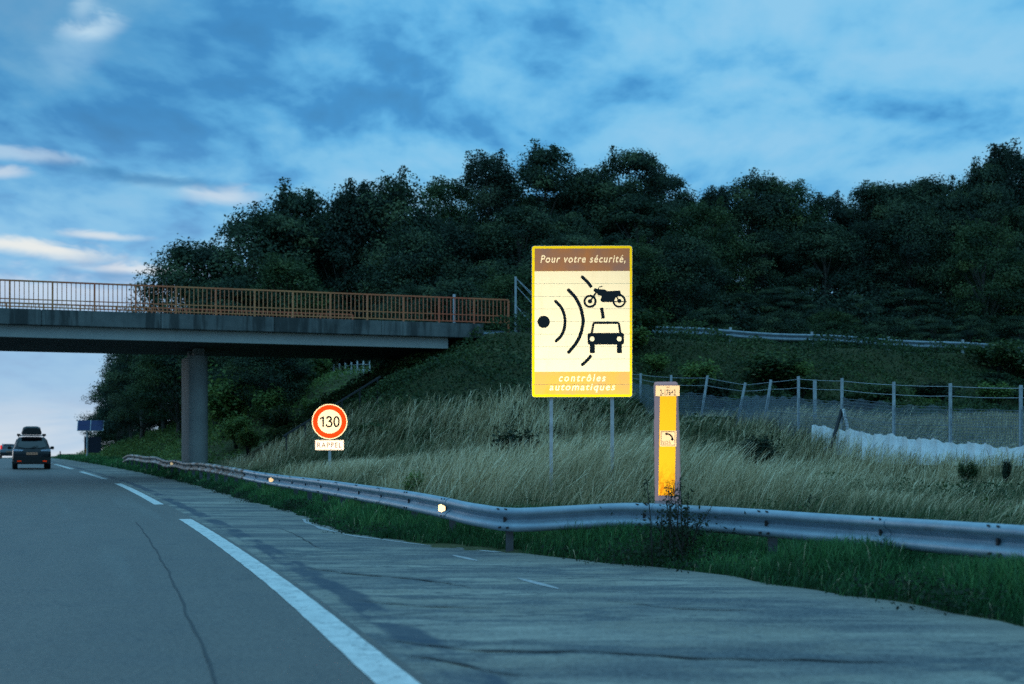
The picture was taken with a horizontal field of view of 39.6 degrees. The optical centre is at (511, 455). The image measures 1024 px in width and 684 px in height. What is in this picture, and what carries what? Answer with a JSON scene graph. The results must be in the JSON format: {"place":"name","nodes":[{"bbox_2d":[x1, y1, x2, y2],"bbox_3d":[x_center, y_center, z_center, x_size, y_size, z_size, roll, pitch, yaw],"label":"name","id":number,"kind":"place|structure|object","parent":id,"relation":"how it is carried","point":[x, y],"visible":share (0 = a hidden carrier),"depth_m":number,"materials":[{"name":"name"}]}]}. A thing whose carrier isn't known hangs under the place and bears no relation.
{"place":"outdoors","nodes":[
{"label":"outdoors","id":0,"kind":"place"},
{"bbox_2d":[0,458,430,683],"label":"road","id":1,"kind":"structure","parent":0,"point":[89,594],"depth_m":12.09,"materials":[{"name":"asphalt"}]},
{"bbox_2d":[8,426,53,468],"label":"suv car","id":2,"kind":"object","parent":1,"relation":"on","point":[31,450],"visible":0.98,"depth_m":70.19,"materials":[{"name":"paint"}]},
{"bbox_2d":[136,522,216,683],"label":"road seam","id":3,"kind":"object","parent":1,"relation":"on","point":[202,644],"visible":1,"depth_m":10.58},
{"bbox_2d":[54,464,419,683],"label":"edge line marking","id":4,"kind":"object","parent":1,"relation":"on","point":[372,663],"visible":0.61,"depth_m":10.86,"materials":[{"name":"paint"}]},
{"bbox_2d":[0,0,1023,457],"label":"sky","id":5,"kind":"structure","parent":0,"point":[127,127],"materials":[{"name":"blue"}]},
{"bbox_2d":[9,273,1023,626],"bbox_3d":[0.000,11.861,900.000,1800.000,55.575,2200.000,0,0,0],"label":"ground","id":6,"kind":"structure","parent":0,"point":[221,449],"depth_m":56.02,"materials":[{"name":"plant"}]},
{"bbox_2d":[77,420,103,455],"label":"solar cabinet","id":7,"kind":"object","parent":6,"relation":"on","point":[92,444],"visible":0.9,"depth_m":110.09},
{"bbox_2d":[75,378,157,444],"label":"tree","id":8,"kind":"object","parent":6,"relation":"on","point":[120,434],"visible":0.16,"depth_m":118.26,"materials":[{"name":"green plant"}]},
{"bbox_2d":[91,354,152,438],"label":"tree","id":9,"kind":"object","parent":6,"relation":"on","point":[104,417],"visible":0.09,"depth_m":111.87,"materials":[{"name":"green plant"}]},
{"bbox_2d":[90,354,181,432],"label":"tree","id":10,"kind":"object","parent":6,"relation":"on","point":[118,376],"visible":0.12,"depth_m":93.43,"materials":[{"name":"green plant"}]},
{"bbox_2d":[53,453,223,486],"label":"verge grass","id":11,"kind":"structure","parent":6,"relation":"on","point":[113,461],"depth_m":68.58,"materials":[{"name":"plant"}]},
{"bbox_2d":[97,354,181,441],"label":"tree","id":12,"kind":"object","parent":6,"relation":"on","point":[144,425],"visible":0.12,"depth_m":99.87,"materials":[{"name":"green plant"}]},
{"bbox_2d":[122,354,211,438],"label":"tree","id":13,"kind":"object","parent":6,"relation":"on","point":[139,392],"visible":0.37,"depth_m":83.23,"materials":[{"name":"green plant"}]},
{"bbox_2d":[119,233,254,410],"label":"tree","id":14,"kind":"object","parent":6,"relation":"on","point":[181,257],"visible":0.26,"depth_m":88.09,"materials":[{"name":"green plant"}]},
{"bbox_2d":[158,275,282,385],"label":"tree","id":15,"kind":"object","parent":6,"relation":"on","point":[207,292],"visible":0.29,"depth_m":82.93,"materials":[{"name":"green plant"}]},
{"bbox_2d":[74,362,379,463],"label":"bank undergrowth","id":16,"kind":"object","parent":6,"relation":"on","point":[156,439],"visible":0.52,"depth_m":76.38,"materials":[{"name":"green plant"}]},
{"bbox_2d":[208,369,251,438],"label":"shrub","id":17,"kind":"object","parent":6,"relation":"on","point":[222,404],"visible":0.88,"depth_m":69.18,"materials":[{"name":"green plant"}]},
{"bbox_2d":[218,411,253,449],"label":"shrub","id":18,"kind":"object","parent":6,"relation":"on","point":[230,428],"visible":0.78,"depth_m":65.53,"materials":[{"name":"green plant"}]},
{"bbox_2d":[233,424,263,454],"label":"shrub","id":19,"kind":"object","parent":6,"relation":"on","point":[247,439],"visible":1,"depth_m":61.90,"materials":[{"name":"green plant"}]},
{"bbox_2d":[208,356,298,417],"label":"tree","id":20,"kind":"object","parent":6,"relation":"on","point":[214,377],"visible":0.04,"depth_m":73.01,"materials":[{"name":"green plant"}]},
{"bbox_2d":[0,279,508,462],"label":"road bridge","id":21,"kind":"structure","parent":6,"relation":"on","point":[197,339],"depth_m":54.85,"materials":[{"name":"concrete"}]},
{"bbox_2d":[172,201,339,375],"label":"tree","id":22,"kind":"object","parent":6,"relation":"on","point":[243,231],"visible":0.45,"depth_m":87.24,"materials":[{"name":"green plant"}]},
{"bbox_2d":[246,383,285,425],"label":"shrub","id":23,"kind":"object","parent":6,"relation":"on","point":[270,402],"visible":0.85,"depth_m":67.61,"materials":[{"name":"green plant"}]},
{"bbox_2d":[217,357,316,412],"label":"tree","id":24,"kind":"object","parent":6,"relation":"on","point":[293,365],"visible":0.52,"depth_m":68.69,"materials":[{"name":"green plant"}]},
{"bbox_2d":[251,403,297,433],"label":"shrub","id":25,"kind":"object","parent":6,"relation":"on","point":[276,418],"visible":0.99,"depth_m":62.71,"materials":[{"name":"green plant"}]},
{"bbox_2d":[223,252,351,367],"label":"tree","id":26,"kind":"object","parent":6,"relation":"on","point":[294,270],"visible":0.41,"depth_m":83.34,"materials":[{"name":"green plant"}]},
{"bbox_2d":[239,177,353,373],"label":"tree","id":27,"kind":"object","parent":6,"relation":"on","point":[306,206],"visible":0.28,"depth_m":90.88,"materials":[{"name":"green plant"}]},
{"bbox_2d":[203,476,424,534],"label":"verge grass","id":28,"kind":"structure","parent":6,"relation":"on","point":[354,511],"depth_m":29.26,"materials":[{"name":"plant"}]},
{"bbox_2d":[312,404,346,466],"bbox_3d":[-5.391,0.065,42.051,1.043,3.180,0.117,0,0,-4],"label":"speed limit sign","id":29,"kind":"object","parent":6,"relation":"on","point":[329,422],"visible":1,"depth_m":42.00,"materials":[{"name":"metal"}]},
{"bbox_2d":[309,177,384,370],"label":"tree","id":30,"kind":"object","parent":6,"relation":"on","point":[342,205],"visible":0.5,"depth_m":90.59,"materials":[{"name":"green plant"}]},
{"bbox_2d":[321,165,460,370],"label":"tree","id":31,"kind":"object","parent":6,"relation":"on","point":[393,202],"visible":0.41,"depth_m":91.03,"materials":[{"name":"green plant"}]},
{"bbox_2d":[347,222,465,366],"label":"tree","id":32,"kind":"object","parent":6,"relation":"on","point":[416,244],"visible":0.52,"depth_m":84.66,"materials":[{"name":"green plant"}]},
{"bbox_2d":[369,281,464,361],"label":"tree","id":33,"kind":"object","parent":6,"relation":"on","point":[411,290],"visible":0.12,"depth_m":76.25,"materials":[{"name":"green plant"}]},
{"bbox_2d":[414,175,490,276],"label":"tree","id":34,"kind":"object","parent":6,"relation":"on","point":[442,192],"visible":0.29,"depth_m":95.26,"materials":[{"name":"green plant"}]},
{"bbox_2d":[408,216,499,318],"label":"tree","id":35,"kind":"object","parent":6,"relation":"on","point":[460,238],"visible":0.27,"depth_m":86.84,"materials":[{"name":"green plant"}]},
{"bbox_2d":[401,274,513,330],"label":"tree","id":36,"kind":"object","parent":6,"relation":"on","point":[461,288],"visible":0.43,"depth_m":70.15,"materials":[{"name":"green plant"}]},
{"bbox_2d":[445,148,530,269],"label":"tree","id":37,"kind":"object","parent":6,"relation":"on","point":[500,176],"visible":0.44,"depth_m":95.47,"materials":[{"name":"green plant"}]},
{"bbox_2d":[449,258,530,332],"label":"tree","id":38,"kind":"object","parent":6,"relation":"on","point":[482,274],"visible":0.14,"depth_m":80.55,"materials":[{"name":"green plant"}]},
{"bbox_2d":[461,265,531,331],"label":"tree","id":39,"kind":"object","parent":6,"relation":"on","point":[503,283],"visible":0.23,"depth_m":71.35,"materials":[{"name":"green plant"}]},
{"bbox_2d":[485,421,547,456],"bbox_3d":[0.161,0.002,32.965,1.458,1.612,1.722,0,0,-18],"label":"shrub","id":40,"kind":"object","parent":6,"relation":"on","point":[512,436],"visible":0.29,"depth_m":33.03,"materials":[{"name":"green plant"}]},
{"bbox_2d":[454,201,581,294],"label":"tree","id":41,"kind":"object","parent":6,"relation":"on","point":[520,219],"visible":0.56,"depth_m":86.33,"materials":[{"name":"green plant"}]},
{"bbox_2d":[492,138,606,268],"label":"tree","id":42,"kind":"object","parent":6,"relation":"on","point":[537,176],"visible":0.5,"depth_m":94.48,"materials":[{"name":"green plant"}]},
{"bbox_2d":[534,211,601,245],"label":"tree","id":43,"kind":"object","parent":6,"relation":"on","point":[576,224],"visible":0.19,"depth_m":87.36,"materials":[{"name":"green plant"}]},
{"bbox_2d":[502,229,634,332],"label":"tree","id":44,"kind":"object","parent":6,"relation":"on","point":[569,240],"visible":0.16,"depth_m":78.19,"materials":[{"name":"green plant"}]},
{"bbox_2d":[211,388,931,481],"bbox_3d":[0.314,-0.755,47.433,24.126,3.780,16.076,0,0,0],"label":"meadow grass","id":45,"kind":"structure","parent":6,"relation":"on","point":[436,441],"depth_m":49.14,"materials":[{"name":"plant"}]},
{"bbox_2d":[123,454,1023,561],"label":"guardrail","id":46,"kind":"object","parent":6,"relation":"on","point":[959,538],"visible":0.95,"depth_m":17.30,"materials":[{"name":"metal"}]},
{"bbox_2d":[214,383,935,483],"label":"dry grass","id":47,"kind":"structure","parent":6,"relation":"on","point":[464,419],"depth_m":49.12,"materials":[{"name":"plant"}]},
{"bbox_2d":[532,245,631,493],"bbox_3d":[1.118,-1.079,22.762,1.608,4.546,0.151,0,0,1],"label":"warning sign","id":48,"kind":"object","parent":6,"relation":"on","point":[581,321],"visible":1,"depth_m":22.69,"materials":[{"name":"metal"}]},
{"bbox_2d":[145,470,1023,620],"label":"verge weeds","id":49,"kind":"object","parent":6,"relation":"on","point":[352,531],"visible":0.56,"depth_m":15.82,"materials":[{"name":"green plant"}]},
{"bbox_2d":[537,161,647,261],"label":"tree","id":50,"kind":"object","parent":6,"relation":"on","point":[602,208],"visible":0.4,"depth_m":95.47,"materials":[{"name":"green plant"}]},
{"bbox_2d":[576,145,688,260],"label":"tree","id":51,"kind":"object","parent":6,"relation":"on","point":[637,161],"visible":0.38,"depth_m":96.98,"materials":[{"name":"green plant"}]},
{"bbox_2d":[263,311,1023,444],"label":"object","id":52,"kind":"object","parent":6,"relation":"on","point":[394,372],"visible":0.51,"depth_m":56.38,"materials":[{"name":"green plant"}]},
{"bbox_2d":[605,234,681,326],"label":"tree","id":53,"kind":"object","parent":6,"relation":"on","point":[644,283],"visible":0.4,"depth_m":80.39,"materials":[{"name":"green plant"}]},
{"bbox_2d":[593,190,703,295],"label":"tree","id":54,"kind":"object","parent":6,"relation":"on","point":[629,210],"visible":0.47,"depth_m":92.07,"materials":[{"name":"green plant"}]},
{"bbox_2d":[281,415,1023,543],"bbox_3d":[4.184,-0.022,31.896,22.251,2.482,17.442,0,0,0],"label":"dry grass","id":55,"kind":"structure","parent":6,"relation":"on","point":[489,463],"depth_m":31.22,"materials":[{"name":"plant"}]},
{"bbox_2d":[632,305,672,344],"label":"shrub","id":56,"kind":"object","parent":6,"relation":"on","point":[646,321],"visible":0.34,"depth_m":56.90,"materials":[{"name":"green plant"}]},
{"bbox_2d":[286,389,1023,524],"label":"meadow weeds","id":57,"kind":"object","parent":6,"relation":"on","point":[963,495],"visible":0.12,"depth_m":24.06,"materials":[{"name":"green plant"}]},
{"bbox_2d":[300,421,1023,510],"bbox_3d":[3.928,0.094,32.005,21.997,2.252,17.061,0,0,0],"label":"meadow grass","id":58,"kind":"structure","parent":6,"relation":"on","point":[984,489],"depth_m":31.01,"materials":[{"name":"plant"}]},
{"bbox_2d":[654,382,680,529],"bbox_3d":[2.037,0.246,18.612,0.362,2.413,0.354,0,0,8],"label":"emergency phone post","id":59,"kind":"object","parent":6,"relation":"on","point":[667,470],"visible":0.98,"depth_m":18.45,"materials":[{"name":"orange"}]},
{"bbox_2d":[579,476,755,566],"bbox_3d":[1.849,0.810,16.315,2.202,1.161,1.464,0,0,0],"label":"weed","id":60,"kind":"object","parent":6,"relation":"on","point":[682,532],"visible":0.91,"depth_m":16.23,"materials":[{"name":"green plant"}]},
{"bbox_2d":[630,164,709,257],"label":"tree","id":61,"kind":"object","parent":6,"relation":"on","point":[684,192],"visible":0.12,"depth_m":100.65,"materials":[{"name":"green plant"}]},
{"bbox_2d":[632,231,732,337],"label":"tree","id":62,"kind":"object","parent":6,"relation":"on","point":[677,261],"visible":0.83,"depth_m":81.85,"materials":[{"name":"green plant"}]},
{"bbox_2d":[353,499,1023,625],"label":"verge grass","id":63,"kind":"structure","parent":6,"relation":"on","point":[817,565],"depth_m":14.09,"materials":[{"name":"plant"}]},
{"bbox_2d":[675,356,721,392],"bbox_3d":[7.167,-2.954,54.173,1.729,1.614,2.206,0,0,18],"label":"shrub","id":64,"kind":"object","parent":6,"relation":"on","point":[692,373],"visible":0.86,"depth_m":53.77,"materials":[{"name":"green plant"}]},
{"bbox_2d":[658,196,758,307],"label":"tree","id":65,"kind":"object","parent":6,"relation":"on","point":[696,215],"visible":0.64,"depth_m":90.77,"materials":[{"name":"green plant"}]},
{"bbox_2d":[673,306,749,342],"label":"tree","id":66,"kind":"object","parent":6,"relation":"on","point":[716,317],"visible":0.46,"depth_m":76.48,"materials":[{"name":"green plant"}]},
{"bbox_2d":[688,375,737,409],"bbox_3d":[7.407,-2.318,53.254,1.826,1.533,2.156,0,0,-35],"label":"shrub","id":67,"kind":"object","parent":6,"relation":"on","point":[719,392],"visible":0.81,"depth_m":52.86,"materials":[{"name":"green plant"}]},
{"bbox_2d":[690,185,740,286],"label":"tree","id":68,"kind":"object","parent":6,"relation":"on","point":[712,195],"visible":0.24,"depth_m":100.06,"materials":[{"name":"green plant"}]},
{"bbox_2d":[438,446,1023,562],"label":"meadow grass","id":69,"kind":"structure","parent":6,"relation":"on","point":[872,512],"depth_m":19.70,"materials":[{"name":"plant"}]},
{"bbox_2d":[717,289,767,338],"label":"tree","id":70,"kind":"object","parent":6,"relation":"on","point":[742,296],"visible":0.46,"depth_m":85.54,"materials":[{"name":"green plant"}]},
{"bbox_2d":[491,253,1023,344],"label":"understorey","id":71,"kind":"object","parent":6,"relation":"on","point":[746,311],"visible":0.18,"depth_m":88.48,"materials":[{"name":"green plant"}]},
{"bbox_2d":[703,167,813,292],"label":"tree","id":72,"kind":"object","parent":6,"relation":"on","point":[751,190],"visible":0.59,"depth_m":100.54,"materials":[{"name":"green plant"}]},
{"bbox_2d":[735,428,784,468],"bbox_3d":[6.755,-0.001,38.569,1.342,1.483,1.584,0,0,34],"label":"shrub","id":73,"kind":"object","parent":6,"relation":"on","point":[762,447],"visible":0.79,"depth_m":38.20,"materials":[{"name":"green plant"}]},
{"bbox_2d":[718,229,814,310],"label":"tree","id":74,"kind":"object","parent":6,"relation":"on","point":[764,244],"visible":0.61,"depth_m":94.08,"materials":[{"name":"green plant"}]},
{"bbox_2d":[735,347,812,386],"bbox_3d":[10.278,-3.407,56.532,2.618,1.667,4.214,0,0,-8],"label":"shrub","id":75,"kind":"object","parent":6,"relation":"on","point":[765,361],"visible":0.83,"depth_m":55.38,"materials":[{"name":"green plant"}]},
{"bbox_2d":[741,364,813,387],"bbox_3d":[10.223,-3.154,56.000,2.467,1.030,3.970,0,0,34],"label":"shrub","id":76,"kind":"object","parent":6,"relation":"on","point":[779,377],"visible":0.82,"depth_m":55.49,"materials":[{"name":"green plant"}]},
{"bbox_2d":[749,308,815,345],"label":"bush","id":77,"kind":"object","parent":6,"relation":"on","point":[789,324],"visible":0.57,"depth_m":76.76,"materials":[{"name":"green plant"}]},
{"bbox_2d":[749,286,822,329],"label":"tree","id":78,"kind":"object","parent":6,"relation":"on","point":[778,294],"visible":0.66,"depth_m":85.94,"materials":[{"name":"green plant"}]},
{"bbox_2d":[739,176,839,291],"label":"tree","id":79,"kind":"object","parent":6,"relation":"on","point":[799,195],"visible":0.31,"depth_m":101.31,"materials":[{"name":"green plant"}]},
{"bbox_2d":[768,218,882,310],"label":"tree","id":80,"kind":"object","parent":6,"relation":"on","point":[823,239],"visible":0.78,"depth_m":94.91,"materials":[{"name":"green plant"}]},
{"bbox_2d":[786,190,868,297],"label":"tree","id":81,"kind":"object","parent":6,"relation":"on","point":[837,212],"visible":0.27,"depth_m":102.95,"materials":[{"name":"green plant"}]},
{"bbox_2d":[632,373,1023,447],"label":"wire fence","id":82,"kind":"object","parent":6,"relation":"on","point":[840,412],"visible":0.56,"depth_m":38.38,"materials":[{"name":"metal"}]},
{"bbox_2d":[811,425,1023,466],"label":"white sheeting","id":83,"kind":"object","parent":82,"relation":"attached to","point":[937,446],"visible":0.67,"depth_m":34.88,"materials":[{"name":"plastic"}]},
{"bbox_2d":[793,308,864,347],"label":"bush","id":84,"kind":"object","parent":6,"relation":"on","point":[831,316],"visible":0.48,"depth_m":80.28,"materials":[{"name":"green plant"}]},
{"bbox_2d":[647,326,1021,352],"bbox_3d":[16.697,-4.922,63.873,31.545,1.510,0.301,0,0,-20],"label":"guardrail","id":85,"kind":"object","parent":6,"relation":"on","point":[771,336],"visible":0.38,"depth_m":62.14,"materials":[{"name":"metal"}]},
{"bbox_2d":[822,294,881,334],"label":"tree","id":86,"kind":"object","parent":6,"relation":"on","point":[851,299],"visible":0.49,"depth_m":87.98,"materials":[{"name":"green plant"}]},
{"bbox_2d":[828,219,905,321],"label":"tree","id":87,"kind":"object","parent":6,"relation":"on","point":[871,229],"visible":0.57,"depth_m":95.70,"materials":[{"name":"green plant"}]},
{"bbox_2d":[829,180,919,286],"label":"tree","id":88,"kind":"object","parent":6,"relation":"on","point":[870,195],"visible":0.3,"depth_m":104.49,"materials":[{"name":"green plant"}]},
{"bbox_2d":[833,381,930,411],"bbox_3d":[14.410,-2.117,55.406,3.720,1.560,2.312,0,0,-3],"label":"shrub","id":89,"kind":"object","parent":6,"relation":"on","point":[856,395],"visible":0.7,"depth_m":55.19,"materials":[{"name":"green plant"}]},
{"bbox_2d":[855,315,925,349],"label":"bush","id":90,"kind":"object","parent":6,"relation":"on","point":[885,326],"visible":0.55,"depth_m":78.99,"materials":[{"name":"green plant"}]},
{"bbox_2d":[849,179,950,287],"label":"tree","id":91,"kind":"object","parent":6,"relation":"on","point":[909,192],"visible":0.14,"depth_m":105.68,"materials":[{"name":"green plant"}]},
{"bbox_2d":[859,194,959,311],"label":"tree","id":92,"kind":"object","parent":6,"relation":"on","point":[910,215],"visible":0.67,"depth_m":96.05,"materials":[{"name":"green plant"}]},
{"bbox_2d":[866,288,956,334],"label":"tree","id":93,"kind":"object","parent":6,"relation":"on","point":[917,298],"visible":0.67,"depth_m":90.25,"materials":[{"name":"green plant"}]},
{"bbox_2d":[812,411,1023,442],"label":"field grass","id":94,"kind":"structure","parent":6,"relation":"on","point":[947,429],"depth_m":43.22,"materials":[{"name":"plant"}]},
{"bbox_2d":[895,316,965,353],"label":"bush","id":95,"kind":"object","parent":6,"relation":"on","point":[932,324],"visible":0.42,"depth_m":80.72,"materials":[{"name":"green plant"}]},
{"bbox_2d":[886,172,975,289],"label":"tree","id":96,"kind":"object","parent":6,"relation":"on","point":[928,184],"visible":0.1,"depth_m":108.39,"materials":[{"name":"green plant"}]},
{"bbox_2d":[905,378,966,402],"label":"shrub","id":97,"kind":"object","parent":6,"relation":"on","point":[941,393],"visible":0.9,"depth_m":57.48,"materials":[{"name":"green plant"}]},
{"bbox_2d":[910,185,999,314],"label":"tree","id":98,"kind":"object","parent":6,"relation":"on","point":[947,208],"visible":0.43,"depth_m":97.83,"materials":[{"name":"green plant"}]},
{"bbox_2d":[947,314,1003,353],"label":"bush","id":99,"kind":"object","parent":6,"relation":"on","point":[968,325],"visible":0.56,"depth_m":83.65,"materials":[{"name":"green plant"}]},
{"bbox_2d":[933,215,1023,341],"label":"tree","id":100,"kind":"object","parent":6,"relation":"on","point":[1012,275],"visible":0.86,"depth_m":89.42,"materials":[{"name":"green plant"}]},
{"bbox_2d":[933,182,1023,302],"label":"tree","id":101,"kind":"object","parent":6,"relation":"on","point":[993,196],"visible":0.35,"depth_m":98.60,"materials":[{"name":"green plant"}]},
{"bbox_2d":[948,156,1023,314],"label":"tree","id":102,"kind":"object","parent":6,"relation":"on","point":[980,174],"visible":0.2,"depth_m":107.20,"materials":[{"name":"green plant"}]},
{"bbox_2d":[958,337,1023,372],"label":"shrub","id":103,"kind":"object","parent":6,"relation":"on","point":[998,353],"visible":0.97,"depth_m":61.69,"materials":[{"name":"green plant"}]},
{"bbox_2d":[973,380,1015,405],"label":"shrub","id":104,"kind":"object","parent":6,"relation":"on","point":[987,390],"visible":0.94,"depth_m":58.54,"materials":[{"name":"green plant"}]},
{"bbox_2d":[979,138,1023,244],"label":"tree","id":105,"kind":"object","parent":6,"relation":"on","point":[1011,161],"visible":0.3,"depth_m":109.05,"materials":[{"name":"green plant"}]},
{"bbox_2d":[983,315,1023,345],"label":"bush","id":106,"kind":"object","parent":6,"relation":"on","point":[1004,328],"visible":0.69,"depth_m":85.63,"materials":[{"name":"green plant"}]},
{"bbox_2d":[51,458,1023,683],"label":"hard shoulder","id":107,"kind":"object","parent":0,"point":[579,614],"visible":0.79,"depth_m":10.96},
{"bbox_2d":[391,639,907,661],"bbox_3d":[0.745,1.246,8.963,3.527,0.001,0.342,0,0,18],"label":"tar seam","id":108,"kind":"object","parent":107,"relation":"on","point":[650,653],"visible":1,"depth_m":8.90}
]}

